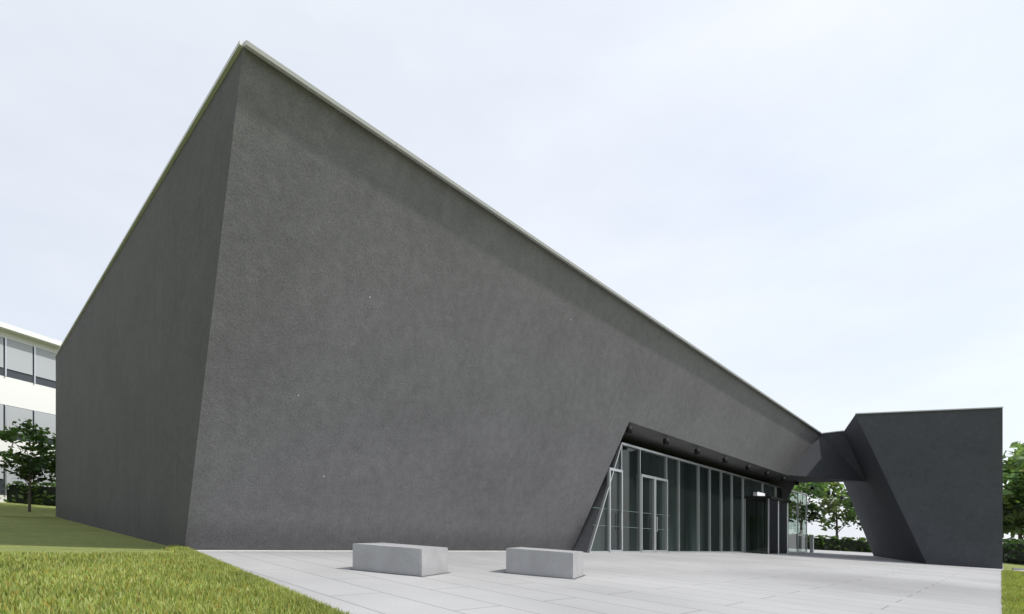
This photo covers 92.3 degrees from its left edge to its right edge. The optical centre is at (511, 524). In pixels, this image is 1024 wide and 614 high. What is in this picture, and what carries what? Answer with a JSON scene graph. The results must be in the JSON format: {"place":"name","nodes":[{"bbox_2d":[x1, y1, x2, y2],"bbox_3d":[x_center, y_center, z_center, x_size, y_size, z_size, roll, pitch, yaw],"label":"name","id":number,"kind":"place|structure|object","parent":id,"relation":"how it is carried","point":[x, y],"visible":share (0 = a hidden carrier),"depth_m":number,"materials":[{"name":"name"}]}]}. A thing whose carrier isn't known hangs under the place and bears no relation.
{"place":"outdoors","nodes":[
{"label":"outdoors","id":0,"kind":"place"},
{"bbox_2d":[0,502,58,517],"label":"lawn","id":1,"kind":"structure","parent":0,"point":[7,509],"depth_m":24.29,"materials":[{"name":"green plant"}]},
{"bbox_2d":[0,418,55,511],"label":"tree","id":2,"kind":"object","parent":1,"relation":"on","point":[30,469],"visible":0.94,"depth_m":23.77,"materials":[{"name":"green plant"}]},
{"bbox_2d":[0,481,55,504],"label":"hedge","id":3,"kind":"object","parent":1,"relation":"on","point":[18,493],"visible":0.77,"depth_m":26.60,"materials":[{"name":"green plant"}]},
{"bbox_2d":[56,48,242,546],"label":"building wall","id":4,"kind":"structure","parent":0,"point":[131,358],"depth_m":10.72,"materials":[{"name":"grey concrete"}]},
{"bbox_2d":[54,40,242,357],"bbox_3d":[-12.600,-7.401,15.175,23.808,1.035,0.300,0,0,42],"label":"coping","id":5,"kind":"object","parent":4,"relation":"on","point":[221,76],"visible":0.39,"depth_m":9.52,"materials":[{"name":"silver metal"}]},
{"bbox_2d":[185,47,819,550],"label":"exterior wall","id":6,"kind":"structure","parent":0,"point":[403,349],"depth_m":10.46,"materials":[{"name":"grey concrete"}]},
{"bbox_2d":[243,40,822,433],"bbox_3d":[7.361,-6.232,18.397,0.337,1.589,31.887,0,0,45],"label":"coping","id":7,"kind":"object","parent":6,"relation":"attached to","point":[273,62],"visible":0.63,"depth_m":9.64,"materials":[{"name":"silver metal"}]},
{"bbox_2d":[0,545,1023,613],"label":"lawn grass","id":8,"kind":"structure","parent":0,"point":[175,567],"depth_m":4.70,"materials":[{"name":"green plant"}]},
{"bbox_2d":[0,516,1023,613],"bbox_3d":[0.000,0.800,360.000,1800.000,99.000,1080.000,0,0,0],"label":"lawn ground","id":9,"kind":"structure","parent":0,"point":[33,534],"depth_m":10.17,"materials":[{"name":"green plant"}]},
{"bbox_2d":[0,322,61,501],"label":"neighbour building","id":10,"kind":"structure","parent":9,"relation":"on","point":[27,375],"depth_m":26.99,"materials":[{"name":"white paint"}]},
{"bbox_2d":[1003,441,1023,533],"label":"tree","id":11,"kind":"object","parent":9,"relation":"on","point":[1013,468],"visible":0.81,"depth_m":41.08,"materials":[{"name":"green plant"}]},
{"bbox_2d":[1003,447,1023,541],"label":"tree","id":12,"kind":"object","parent":9,"relation":"on","point":[1021,520],"visible":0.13,"depth_m":43.39,"materials":[{"name":"green plant"}]},
{"bbox_2d":[1003,481,1023,535],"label":"tree","id":13,"kind":"object","parent":9,"relation":"on","point":[1007,533],"visible":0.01,"depth_m":59.02,"materials":[{"name":"green plant"}]},
{"bbox_2d":[1003,538,1023,564],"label":"hedge","id":14,"kind":"object","parent":9,"relation":"on","point":[1013,550],"visible":0.74,"depth_m":34.81,"materials":[{"name":"green plant"}]},
{"bbox_2d":[0,0,1023,540],"label":"sky","id":15,"kind":"structure","parent":0,"point":[823,199],"materials":[{"name":"white"}]},
{"bbox_2d":[573,448,617,552],"bbox_3d":[3.029,-1.118,17.277,1.863,4.716,1.453,0,0,0],"label":"building reveal","id":16,"kind":"object","parent":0,"point":[583,540],"visible":0.67,"depth_m":17.22,"materials":[{"name":"grey concrete"}]},
{"bbox_2d":[199,548,1002,613],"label":"plaza paving","id":17,"kind":"structure","parent":0,"point":[828,582],"depth_m":7.28,"materials":[{"name":"concrete"}]},
{"bbox_2d":[198,550,505,551],"bbox_3d":[-1.821,0.692,12.991,0.360,0.462,11.528,0,0,45],"label":"gravel strip","id":18,"kind":"object","parent":17,"relation":"on","point":[322,550],"visible":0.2,"depth_m":10.39,"materials":[{"name":"grey gravel"}]},
{"bbox_2d":[351,569,449,576],"bbox_3d":[-1.683,0.699,7.466,1.249,0.081,0.860,0,0,21],"label":"bench base","id":19,"kind":"object","parent":17,"relation":"on","point":[402,574],"visible":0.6,"depth_m":7.10,"materials":[{"name":"grey concrete"}]},
{"bbox_2d":[353,543,447,575],"bbox_3d":[-1.683,0.510,7.466,1.179,0.469,0.790,0,0,21],"label":"bench","id":20,"kind":"object","parent":19,"relation":"on","point":[407,559],"visible":1,"depth_m":7.12,"materials":[{"name":"concrete"}]},
{"bbox_2d":[506,547,582,578],"bbox_3d":[0.560,0.623,8.230,1.125,0.486,0.752,0,0,21],"label":"bench","id":21,"kind":"object","parent":17,"relation":"on","point":[547,562],"visible":0.98,"depth_m":7.90,"materials":[{"name":"concrete"}]},
{"bbox_2d":[591,445,781,550],"bbox_3d":[12.089,-0.530,26.346,5.846,4.961,26.670,0,0,32],"label":"entrance glass","id":22,"kind":"object","parent":17,"relation":"on","point":[652,464],"visible":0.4,"depth_m":21.11,"materials":[{"name":"clear glass"}]},
{"bbox_2d":[593,507,668,529],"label":"entrance glass stripes","id":23,"kind":"object","parent":22,"relation":"attached to","point":[630,527],"visible":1,"depth_m":18.48,"materials":[{"name":"white"}]},
{"bbox_2d":[587,442,807,552],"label":"entrance frames","id":24,"kind":"structure","parent":17,"relation":"on","point":[610,472],"depth_m":19.61,"materials":[{"name":"grey metal"}]},
{"bbox_2d":[744,496,790,553],"bbox_3d":[14.250,0.050,27.374,1.400,3.241,3.453,0,0,45],"label":"entrance lobby","id":25,"kind":"object","parent":17,"relation":"on","point":[766,524],"visible":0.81,"depth_m":26.40,"materials":[{"name":"glass"}]},
{"bbox_2d":[765,481,795,499],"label":"building back walls","id":26,"kind":"structure","parent":17,"relation":"on","point":[787,486],"depth_m":31.02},
{"bbox_2d":[809,536,813,552],"bbox_3d":[21.110,1.380,34.607,0.240,1.179,0.280,0,0,45],"label":"bollard","id":27,"kind":"object","parent":17,"relation":"on","point":[811,544],"visible":1,"depth_m":34.52,"materials":[{"name":"silver metal"}]},
{"bbox_2d":[789,533,871,552],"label":"hedge","id":28,"kind":"object","parent":17,"relation":"on","point":[835,543],"visible":0.59,"depth_m":48.34,"materials":[{"name":"green plant"}]},
{"bbox_2d":[844,408,1002,568],"bbox_3d":[23.038,-1.474,29.580,5.661,8.462,12.350,0,0,27],"label":"pylon","id":29,"kind":"object","parent":17,"relation":"on","point":[929,490],"visible":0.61,"depth_m":23.96,"materials":[{"name":"paint"}]},
{"bbox_2d":[855,407,1002,413],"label":"roof edge trim","id":30,"kind":"structure","parent":29,"relation":"on","point":[930,410],"depth_m":23.91,"materials":[{"name":"silver metal"}]},
{"bbox_2d":[620,422,864,482],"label":"soffit","id":31,"kind":"structure","parent":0,"point":[644,437],"depth_m":23.12,"materials":[{"name":"black metal"}]},
{"bbox_2d":[626,425,843,498],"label":"ceiling lights","id":32,"kind":"object","parent":31,"relation":"attached to","point":[665,440],"visible":1,"depth_m":22.45,"materials":[{"name":"black metal"}]},
{"bbox_2d":[787,482,840,536],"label":"tree","id":33,"kind":"object","parent":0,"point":[805,489],"visible":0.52,"depth_m":62.56,"materials":[{"name":"green plant"}]},
{"bbox_2d":[787,431,864,480],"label":"building bridge","id":34,"kind":"structure","parent":0,"point":[829,455],"depth_m":28.98,"materials":[{"name":"grey concrete"}]},
{"bbox_2d":[807,482,857,536],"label":"tree","id":35,"kind":"object","parent":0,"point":[848,516],"visible":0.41,"depth_m":73.74,"materials":[{"name":"green plant"}]},
{"bbox_2d":[828,485,861,530],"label":"tree","id":36,"kind":"object","parent":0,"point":[846,504],"visible":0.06,"depth_m":66.91,"materials":[{"name":"green plant"}]}
]}

